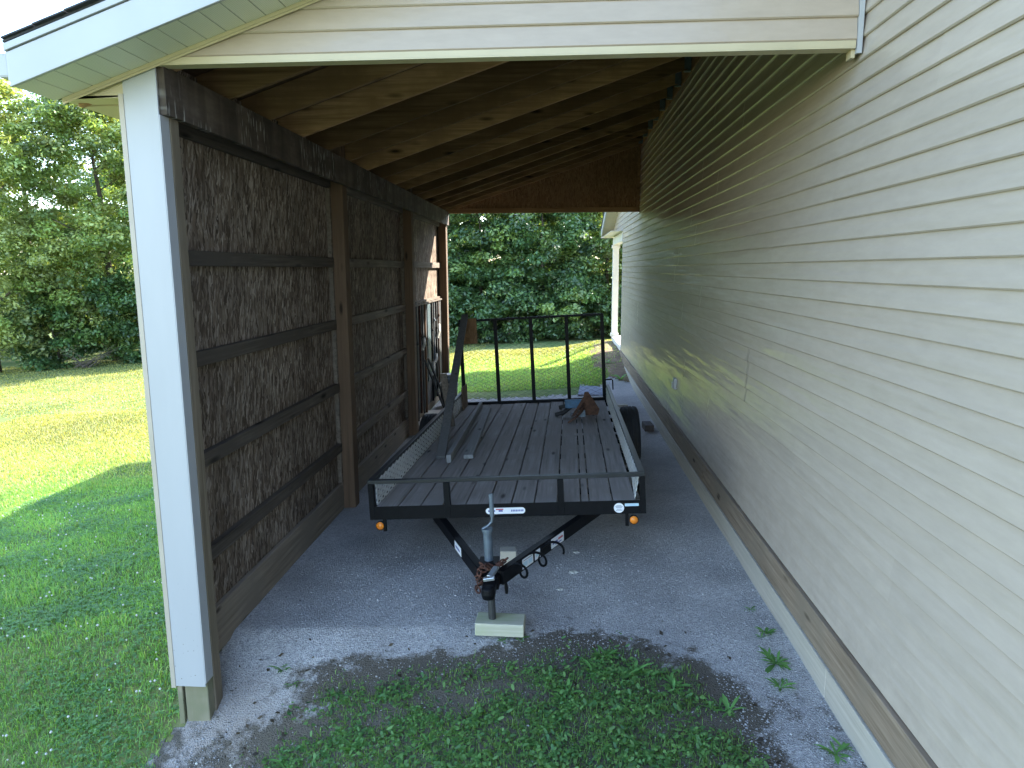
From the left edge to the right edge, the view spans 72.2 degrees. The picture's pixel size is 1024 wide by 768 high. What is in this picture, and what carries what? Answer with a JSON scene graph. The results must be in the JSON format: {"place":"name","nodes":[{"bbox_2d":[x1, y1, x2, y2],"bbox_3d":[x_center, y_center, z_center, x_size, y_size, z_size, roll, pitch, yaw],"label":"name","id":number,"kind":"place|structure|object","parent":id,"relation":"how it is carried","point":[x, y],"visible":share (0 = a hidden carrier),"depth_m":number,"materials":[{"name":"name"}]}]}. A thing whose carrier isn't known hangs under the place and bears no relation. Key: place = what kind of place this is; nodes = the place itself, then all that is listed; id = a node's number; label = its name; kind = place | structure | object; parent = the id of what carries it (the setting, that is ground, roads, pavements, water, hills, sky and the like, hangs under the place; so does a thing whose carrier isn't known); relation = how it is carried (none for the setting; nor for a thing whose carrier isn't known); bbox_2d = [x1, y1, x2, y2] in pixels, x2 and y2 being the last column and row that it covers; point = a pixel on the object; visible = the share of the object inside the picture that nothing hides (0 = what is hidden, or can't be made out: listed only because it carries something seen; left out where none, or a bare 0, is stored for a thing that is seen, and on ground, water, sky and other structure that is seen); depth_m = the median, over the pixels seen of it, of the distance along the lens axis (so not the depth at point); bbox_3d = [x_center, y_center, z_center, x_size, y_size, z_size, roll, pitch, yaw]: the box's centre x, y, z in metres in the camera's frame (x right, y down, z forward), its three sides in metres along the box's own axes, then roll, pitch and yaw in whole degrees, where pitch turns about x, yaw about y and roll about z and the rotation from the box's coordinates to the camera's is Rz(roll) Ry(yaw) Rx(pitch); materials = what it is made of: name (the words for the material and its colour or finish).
{"place":"outdoors","nodes":[
{"label":"outdoors","id":0,"kind":"place"},
{"bbox_2d":[0,0,602,271],"label":"sky","id":1,"kind":"structure","parent":0,"point":[14,14],"materials":[{"name":"white"}]},
{"bbox_2d":[0,277,763,767],"bbox_3d":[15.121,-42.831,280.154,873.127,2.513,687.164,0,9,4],"label":"lawn","id":2,"kind":"structure","parent":0,"point":[4,417],"depth_m":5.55,"materials":[{"name":"plant"}]},
{"bbox_2d":[0,178,86,347],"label":"tree","id":3,"kind":"object","parent":2,"relation":"on","point":[62,211],"visible":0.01,"depth_m":35.27,"materials":[{"name":"green plant"}]},
{"bbox_2d":[0,78,99,371],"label":"tree","id":4,"kind":"object","parent":2,"relation":"on","point":[14,243],"visible":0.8,"depth_m":24.47,"materials":[{"name":"green plant"}]},
{"bbox_2d":[1,280,105,371],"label":"bush","id":5,"kind":"object","parent":2,"relation":"on","point":[55,342],"visible":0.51,"depth_m":25.13,"materials":[{"name":"green plant"}]},
{"bbox_2d":[0,78,122,354],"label":"tree","id":6,"kind":"object","parent":2,"relation":"on","point":[26,101],"visible":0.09,"depth_m":29.53,"materials":[{"name":"green plant"}]},
{"bbox_2d":[0,94,139,359],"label":"tree","id":7,"kind":"object","parent":2,"relation":"on","point":[65,124],"visible":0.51,"depth_m":24.84,"materials":[{"name":"green plant"}]},
{"bbox_2d":[62,344,119,367],"bbox_3d":[-14.975,-0.992,24.999,2.130,0.830,1.038,-1,9,-6],"label":"brush pile","id":8,"kind":"object","parent":2,"relation":"on","point":[82,363],"visible":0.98,"depth_m":24.92,"materials":[{"name":"brown plant"}]},
{"bbox_2d":[63,162,131,343],"bbox_3d":[-19.873,-7.035,37.085,8.805,9.888,8.686,0,9,4],"label":"tree","id":9,"kind":"object","parent":2,"relation":"on","point":[90,181],"depth_m":35.59,"materials":[{"name":"green plant"}]},
{"bbox_2d":[72,121,135,323],"bbox_3d":[-15.994,-7.474,31.363,7.797,11.981,7.256,0,9,4],"label":"tree","id":10,"kind":"object","parent":2,"relation":"on","point":[106,220],"visible":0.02,"depth_m":30.52,"materials":[{"name":"green plant"}]},
{"bbox_2d":[70,260,141,363],"bbox_3d":[-13.811,-2.664,25.871,4.267,3.868,4.025,0,9,4],"label":"bush","id":11,"kind":"object","parent":2,"relation":"on","point":[112,298],"visible":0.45,"depth_m":25.02,"materials":[{"name":"green plant"}]},
{"bbox_2d":[96,138,134,297],"bbox_3d":[-12.266,-6.152,27.009,6.697,10.220,6.326,8,13,42],"label":"tree","id":12,"kind":"object","parent":2,"relation":"on","point":[128,260],"visible":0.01,"depth_m":24.91,"materials":[{"name":"green plant"}]},
{"bbox_2d":[0,487,770,767],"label":"clover","id":13,"kind":"object","parent":2,"relation":"on","point":[540,755],"depth_m":3.93,"materials":[{"name":"green plant"}]},
{"bbox_2d":[447,223,466,319],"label":"tree","id":14,"kind":"object","parent":2,"relation":"on","point":[449,264],"visible":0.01,"depth_m":26.48,"materials":[{"name":"green plant"}]},
{"bbox_2d":[448,283,478,346],"bbox_3d":[-2.617,-2.567,25.492,3.288,2.528,3.050,-7,12,-37],"label":"bush","id":15,"kind":"object","parent":2,"relation":"on","point":[456,296],"visible":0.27,"depth_m":25.13,"materials":[{"name":"green plant"}]},
{"bbox_2d":[452,216,499,317],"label":"tree","id":16,"kind":"object","parent":2,"relation":"on","point":[474,221],"depth_m":34.77,"materials":[{"name":"green plant"}]},
{"bbox_2d":[447,213,551,337],"bbox_3d":[-1.191,-4.959,27.389,5.540,6.540,5.200,0,9,4],"label":"tree","id":17,"kind":"object","parent":2,"relation":"on","point":[473,234],"visible":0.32,"depth_m":26.20,"materials":[{"name":"green plant"}]},
{"bbox_2d":[469,276,544,343],"bbox_3d":[-0.310,-2.709,25.702,3.217,2.482,3.417,0,9,4],"label":"bush","id":18,"kind":"object","parent":2,"relation":"on","point":[522,303],"visible":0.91,"depth_m":25.12,"materials":[{"name":"green plant"}]},
{"bbox_2d":[453,217,598,294],"bbox_3d":[0.347,-6.383,31.312,7.272,7.981,6.670,0,9,4],"label":"tree","id":19,"kind":"object","parent":2,"relation":"on","point":[495,255],"visible":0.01,"depth_m":30.74,"materials":[{"name":"green plant"}]},
{"bbox_2d":[475,213,612,338],"bbox_3d":[1.190,-4.776,26.782,5.380,6.062,5.115,0,9,4],"label":"tree","id":20,"kind":"object","parent":2,"relation":"on","point":[542,278],"visible":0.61,"depth_m":25.69,"materials":[{"name":"green plant"}]},
{"bbox_2d":[503,218,619,288],"bbox_3d":[3.271,-7.908,35.619,8.404,9.281,9.050,0,9,4],"label":"tree","id":21,"kind":"object","parent":2,"relation":"on","point":[601,257],"visible":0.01,"depth_m":32.40,"materials":[{"name":"green plant"}]},
{"bbox_2d":[531,272,618,339],"bbox_3d":[2.290,-2.807,25.459,3.673,2.517,3.370,0,9,4],"label":"bush","id":22,"kind":"object","parent":2,"relation":"on","point":[596,292],"visible":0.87,"depth_m":24.88,"materials":[{"name":"green plant"}]},
{"bbox_2d":[540,212,622,330],"bbox_3d":[3.696,-5.226,27.482,5.375,6.529,5.406,-2,9,-9],"label":"tree","id":23,"kind":"object","parent":2,"relation":"on","point":[594,218],"visible":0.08,"depth_m":26.94,"materials":[{"name":"green plant"}]},
{"bbox_2d":[578,384,602,395],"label":"paving slab","id":24,"kind":"structure","parent":2,"relation":"on","point":[593,389],"depth_m":12.69,"materials":[{"name":"grey concrete"}]},
{"bbox_2d":[577,218,621,284],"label":"tree","id":25,"kind":"object","parent":2,"relation":"on","point":[604,263],"depth_m":31.43,"materials":[{"name":"green plant"}]},
{"bbox_2d":[595,286,621,334],"bbox_3d":[4.388,-2.677,25.159,2.678,2.219,2.662,5,11,28],"label":"bush","id":26,"kind":"object","parent":2,"relation":"on","point":[606,306],"visible":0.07,"depth_m":24.78,"materials":[{"name":"green plant"}]},
{"bbox_2d":[602,244,622,300],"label":"tree","id":27,"kind":"object","parent":2,"relation":"on","point":[609,254],"visible":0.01,"depth_m":25.97,"materials":[{"name":"green plant"}]},
{"bbox_2d":[141,377,867,767],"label":"gravel","id":28,"kind":"structure","parent":0,"point":[673,513],"depth_m":4.41,"materials":[{"name":"grey gravel"}]},
{"bbox_2d":[267,664,289,672],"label":"weed","id":29,"kind":"object","parent":28,"relation":"on","point":[279,669],"visible":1,"depth_m":4.28,"materials":[{"name":"green plant"}]},
{"bbox_2d":[267,753,292,767],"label":"weed","id":30,"kind":"object","parent":28,"relation":"on","point":[281,763],"visible":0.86,"depth_m":3.73,"materials":[{"name":"green plant"}]},
{"bbox_2d":[283,680,301,687],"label":"weed","id":31,"kind":"object","parent":28,"relation":"on","point":[292,684],"visible":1,"depth_m":4.19,"materials":[{"name":"green plant"}]},
{"bbox_2d":[325,688,339,698],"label":"weed","id":32,"kind":"object","parent":28,"relation":"on","point":[331,693],"visible":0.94,"depth_m":4.07,"materials":[{"name":"green plant"}]},
{"bbox_2d":[339,738,366,756],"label":"weed","id":33,"kind":"object","parent":28,"relation":"on","point":[346,749],"visible":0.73,"depth_m":3.66,"materials":[{"name":"green plant"}]},
{"bbox_2d":[372,687,387,703],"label":"weed","id":34,"kind":"object","parent":28,"relation":"on","point":[379,695],"visible":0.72,"depth_m":3.96,"materials":[{"name":"green plant"}]},
{"bbox_2d":[413,733,436,748],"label":"weed","id":35,"kind":"object","parent":28,"relation":"on","point":[425,738],"visible":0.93,"depth_m":3.53,"materials":[{"name":"green plant"}]},
{"bbox_2d":[419,410,442,424],"bbox_3d":[-1.254,0.557,10.792,0.280,0.090,1.100,0,9,4],"label":"pale timber","id":36,"kind":"object","parent":28,"relation":"on","point":[433,411],"visible":0.14,"depth_m":11.15,"materials":[{"name":"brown wood"}]},
{"bbox_2d":[0,0,865,723],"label":"carport","id":37,"kind":"object","parent":28,"relation":"on","point":[304,178],"visible":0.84,"depth_m":4.69,"materials":[{"name":"brown wood"}]},
{"bbox_2d":[415,298,441,412],"bbox_3d":[-1.331,-0.517,11.408,0.037,1.645,2.350,0,9,4],"label":"tool rack","id":38,"kind":"object","parent":37,"relation":"attached to","point":[430,395],"visible":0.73,"depth_m":11.33,"materials":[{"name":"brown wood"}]},
{"bbox_2d":[415,304,419,420],"bbox_3d":[-1.391,-0.291,10.380,0.061,1.767,0.049,0,9,4],"label":"hanging bar","id":39,"kind":"object","parent":38,"relation":"hanging from","point":[417,343],"visible":0.73,"depth_m":10.37,"materials":[{"name":"black metal"}]},
{"bbox_2d":[418,303,422,412],"bbox_3d":[-1.376,-0.379,10.608,0.068,1.668,0.056,0,9,4],"label":"hanging bar","id":40,"kind":"object","parent":38,"relation":"hanging from","point":[420,335],"visible":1,"depth_m":10.60,"materials":[{"name":"metal"}]},
{"bbox_2d":[421,337,425,350],"bbox_3d":[-1.340,-0.607,10.666,0.066,0.195,0.211,0,9,4],"label":"hanging strap","id":41,"kind":"object","parent":40,"relation":"hanging from","point":[424,344],"visible":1,"depth_m":10.64,"materials":[{"name":"white plastic"}]},
{"bbox_2d":[421,305,425,412],"bbox_3d":[-1.361,-0.390,10.829,0.059,1.717,0.047,0,9,4],"label":"hanging bar","id":42,"kind":"object","parent":38,"relation":"hanging from","point":[423,360],"visible":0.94,"depth_m":10.84,"materials":[{"name":"black metal"}]},
{"bbox_2d":[423,302,427,412],"bbox_3d":[-1.348,-0.399,11.030,0.068,1.765,0.056,0,9,4],"label":"hanging bar","id":43,"kind":"object","parent":38,"relation":"hanging from","point":[425,357],"visible":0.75,"depth_m":11.01,"materials":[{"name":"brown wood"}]},
{"bbox_2d":[426,304,431,380],"bbox_3d":[-1.339,-0.670,11.338,0.018,1.230,0.260,0,9,4],"label":"painted board","id":44,"kind":"object","parent":38,"relation":"attached to","point":[428,332],"visible":0.84,"depth_m":11.30,"materials":[{"name":"white paint"}]},
{"bbox_2d":[431,361,434,375],"bbox_3d":[-1.289,-0.254,11.483,0.067,0.231,0.215,0,9,4],"label":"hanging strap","id":45,"kind":"object","parent":44,"relation":"attached to","point":[433,363],"visible":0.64,"depth_m":11.48,"materials":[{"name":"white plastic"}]},
{"bbox_2d":[430,300,433,400],"bbox_3d":[-1.310,-0.543,11.592,0.068,1.662,0.056,0,9,4],"label":"hanging bar","id":46,"kind":"object","parent":38,"relation":"hanging from","point":[432,329],"visible":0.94,"depth_m":11.55,"materials":[{"name":"black paint"}]},
{"bbox_2d":[433,302,435,389],"bbox_3d":[-1.296,-0.653,11.798,0.054,1.512,0.042,0,9,4],"label":"hanging bar","id":47,"kind":"object","parent":38,"relation":"hanging from","point":[434,320],"visible":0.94,"depth_m":11.75,"materials":[{"name":"metal"}]},
{"bbox_2d":[434,299,437,395],"bbox_3d":[-1.282,-0.611,12.006,0.063,1.663,0.051,0,9,4],"label":"hanging bar","id":48,"kind":"object","parent":38,"relation":"hanging from","point":[436,326],"visible":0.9,"depth_m":11.95,"materials":[{"name":"black paint"}]},
{"bbox_2d":[436,324,440,338],"bbox_3d":[-1.252,-0.904,11.983,0.067,0.250,0.217,0,9,4],"label":"hanging strap","id":49,"kind":"object","parent":48,"relation":"hanging from","point":[438,333],"visible":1,"depth_m":11.95,"materials":[{"name":"white plastic"}]},
{"bbox_2d":[437,301,439,382],"bbox_3d":[-1.269,-0.745,12.207,0.059,1.463,0.047,0,9,4],"label":"hanging bar","id":50,"kind":"object","parent":38,"relation":"hanging from","point":[438,314],"visible":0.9,"depth_m":12.22,"materials":[{"name":"metal"}]},
{"bbox_2d":[424,360,444,407],"bbox_3d":[-1.125,0.112,10.584,0.032,1.013,0.490,9,13,44],"label":"leaning rod","id":51,"kind":"object","parent":28,"relation":"on","point":[434,384],"visible":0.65,"depth_m":10.51,"materials":[{"name":"black metal"}]},
{"bbox_2d":[427,357,443,398],"bbox_3d":[-1.107,0.070,10.850,0.032,1.013,0.490,9,13,44],"label":"leaning rod","id":52,"kind":"object","parent":28,"relation":"on","point":[433,371],"visible":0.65,"depth_m":10.74,"materials":[{"name":"black metal"}]},
{"bbox_2d":[439,383,457,405],"bbox_3d":[-1.086,0.175,12.089,0.330,0.405,0.330,0,9,4],"label":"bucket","id":53,"kind":"object","parent":28,"relation":"on","point":[442,396],"visible":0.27,"depth_m":12.01,"materials":[{"name":"black plastic"}]},
{"bbox_2d":[211,628,781,767],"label":"leaf litter","id":54,"kind":"object","parent":28,"relation":"on","point":[531,696],"visible":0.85,"depth_m":3.81,"materials":[{"name":"plant"}]},
{"bbox_2d":[475,612,524,636],"bbox_3d":[-0.071,1.492,4.352,0.300,0.080,0.150,1,9,5],"label":"wood block","id":55,"kind":"object","parent":28,"relation":"on","point":[507,625],"depth_m":4.29,"materials":[{"name":"beige wood"}]},
{"bbox_2d":[367,313,645,619],"bbox_3d":[0.074,0.303,6.707,2.464,1.665,5.797,-2,8,5],"label":"utility trailer","id":56,"kind":"object","parent":28,"relation":"on","point":[501,473],"visible":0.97,"depth_m":5.88,"materials":[{"name":"black paint"}]},
{"bbox_2d":[440,373,454,425],"bbox_3d":[-0.744,0.185,8.098,0.080,0.620,0.025,-8,7,6],"label":"upright board","id":57,"kind":"object","parent":56,"relation":"on","point":[444,381],"visible":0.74,"depth_m":8.07,"materials":[{"name":"grey wood"}]},
{"bbox_2d":[436,314,467,458],"bbox_3d":[-0.650,-0.125,8.007,0.088,1.139,3.229,0,9,1],"label":"leaning plank","id":58,"kind":"object","parent":56,"relation":"on","point":[446,425],"visible":1,"depth_m":7.55,"materials":[{"name":"grey wood"}]},
{"bbox_2d":[446,402,482,462],"bbox_3d":[-0.494,0.480,7.843,0.044,0.075,3.000,-3,8,3],"label":"loose board","id":59,"kind":"object","parent":56,"relation":"on","point":[455,447],"visible":1,"depth_m":7.30,"materials":[{"name":"grey wood"}]},
{"bbox_2d":[461,384,467,410],"bbox_3d":[-0.631,0.173,9.363,0.014,0.300,0.420,-2,8,5],"label":"standing panel","id":60,"kind":"object","parent":56,"relation":"on","point":[464,396],"visible":1,"depth_m":9.30,"materials":[{"name":"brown wood"}]},
{"bbox_2d":[464,318,477,343],"bbox_3d":[-0.575,-0.714,9.507,0.200,0.340,0.012,-2,8,5],"label":"board offcut","id":61,"kind":"object","parent":56,"relation":"attached to","point":[471,333],"visible":0.64,"depth_m":9.50,"materials":[{"name":"brown wood"}]},
{"bbox_2d":[464,406,490,458],"bbox_3d":[-0.360,0.493,7.833,0.090,0.040,2.720,-3,8,2],"label":"loose board","id":62,"kind":"object","parent":56,"relation":"on","point":[471,449],"visible":1,"depth_m":7.39,"materials":[{"name":"grey wood"}]},
{"bbox_2d":[555,392,598,422],"bbox_3d":[0.676,0.246,8.281,0.465,0.313,0.590,8,13,43],"label":"farm implement","id":63,"kind":"object","parent":56,"relation":"on","point":[586,404],"visible":1,"depth_m":8.34,"materials":[{"name":"blue paint"}]},
{"bbox_2d":[500,547,515,566],"bbox_3d":[-0.028,1.329,5.272,0.120,0.190,0.100,0,9,0],"label":"wood block","id":64,"kind":"object","parent":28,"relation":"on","point":[509,552],"depth_m":5.21,"materials":[{"name":"beige wood"}]},
{"bbox_2d":[262,636,768,767],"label":"broadleaf weeds","id":65,"kind":"object","parent":28,"relation":"on","point":[566,734],"visible":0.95,"depth_m":3.53,"materials":[{"name":"green plant"}]},
{"bbox_2d":[549,677,583,701],"bbox_3d":[0.265,1.624,3.694,0.182,0.057,0.159,-5,10,-24],"label":"weed","id":66,"kind":"object","parent":28,"relation":"on","point":[568,683],"visible":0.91,"depth_m":3.70,"materials":[{"name":"green plant"}]},
{"bbox_2d":[581,658,607,683],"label":"weed","id":67,"kind":"object","parent":28,"relation":"on","point":[587,669],"visible":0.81,"depth_m":3.86,"materials":[{"name":"green plant"}]},
{"bbox_2d":[591,644,618,658],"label":"weed","id":68,"kind":"object","parent":28,"relation":"on","point":[597,653],"visible":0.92,"depth_m":4.05,"materials":[{"name":"green plant"}]},
{"bbox_2d":[611,374,626,379],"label":"weed","id":69,"kind":"object","parent":28,"relation":"on","point":[622,377],"visible":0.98,"depth_m":13.50,"materials":[{"name":"green plant"}]},
{"bbox_2d":[614,660,651,678],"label":"weed","id":70,"kind":"object","parent":28,"relation":"on","point":[636,670],"visible":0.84,"depth_m":3.85,"materials":[{"name":"green plant"}]},
{"bbox_2d":[660,673,691,694],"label":"weed","id":71,"kind":"object","parent":28,"relation":"on","point":[673,681],"visible":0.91,"depth_m":3.69,"materials":[{"name":"green plant"}]},
{"bbox_2d":[711,693,744,717],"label":"weed","id":72,"kind":"object","parent":28,"relation":"on","point":[724,700],"visible":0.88,"depth_m":3.49,"materials":[{"name":"green plant"}]},
{"bbox_2d":[754,626,775,637],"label":"weed","id":73,"kind":"object","parent":28,"relation":"on","point":[770,631],"visible":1,"depth_m":4.18,"materials":[{"name":"green plant"}]},
{"bbox_2d":[757,646,790,672],"bbox_3d":[1.448,1.522,3.872,0.170,0.071,0.244,0,9,4],"label":"weed","id":74,"kind":"object","parent":28,"relation":"on","point":[773,662],"visible":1,"depth_m":3.88,"materials":[{"name":"green plant"}]},
{"bbox_2d":[764,677,795,690],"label":"weed","id":75,"kind":"object","parent":28,"relation":"on","point":[774,681],"visible":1,"depth_m":3.67,"materials":[{"name":"green plant"}]},
{"bbox_2d":[600,0,1023,767],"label":"house","id":76,"kind":"structure","parent":28,"relation":"on","point":[818,342],"depth_m":3.17,"materials":[{"name":"beige plastic"}]},
{"bbox_2d":[814,736,854,763],"bbox_3d":[1.463,1.650,3.160,0.184,0.046,0.151,-4,10,-20],"label":"weed","id":77,"kind":"object","parent":28,"relation":"on","point":[840,748],"visible":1,"depth_m":3.16,"materials":[{"name":"green plant"}]},
{"bbox_2d":[587,340,629,381],"bbox_3d":[2.102,-0.658,16.234,0.750,0.273,6.050,0,9,4],"label":"dirt strip","id":78,"kind":"object","parent":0,"point":[619,370],"visible":0.78,"depth_m":15.14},
{"bbox_2d":[642,421,653,431],"bbox_3d":[1.853,0.578,9.573,0.120,0.090,0.280,0,9,1],"label":"masonry block","id":79,"kind":"object","parent":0,"point":[647,426],"depth_m":9.44,"materials":[{"name":"grey concrete"}]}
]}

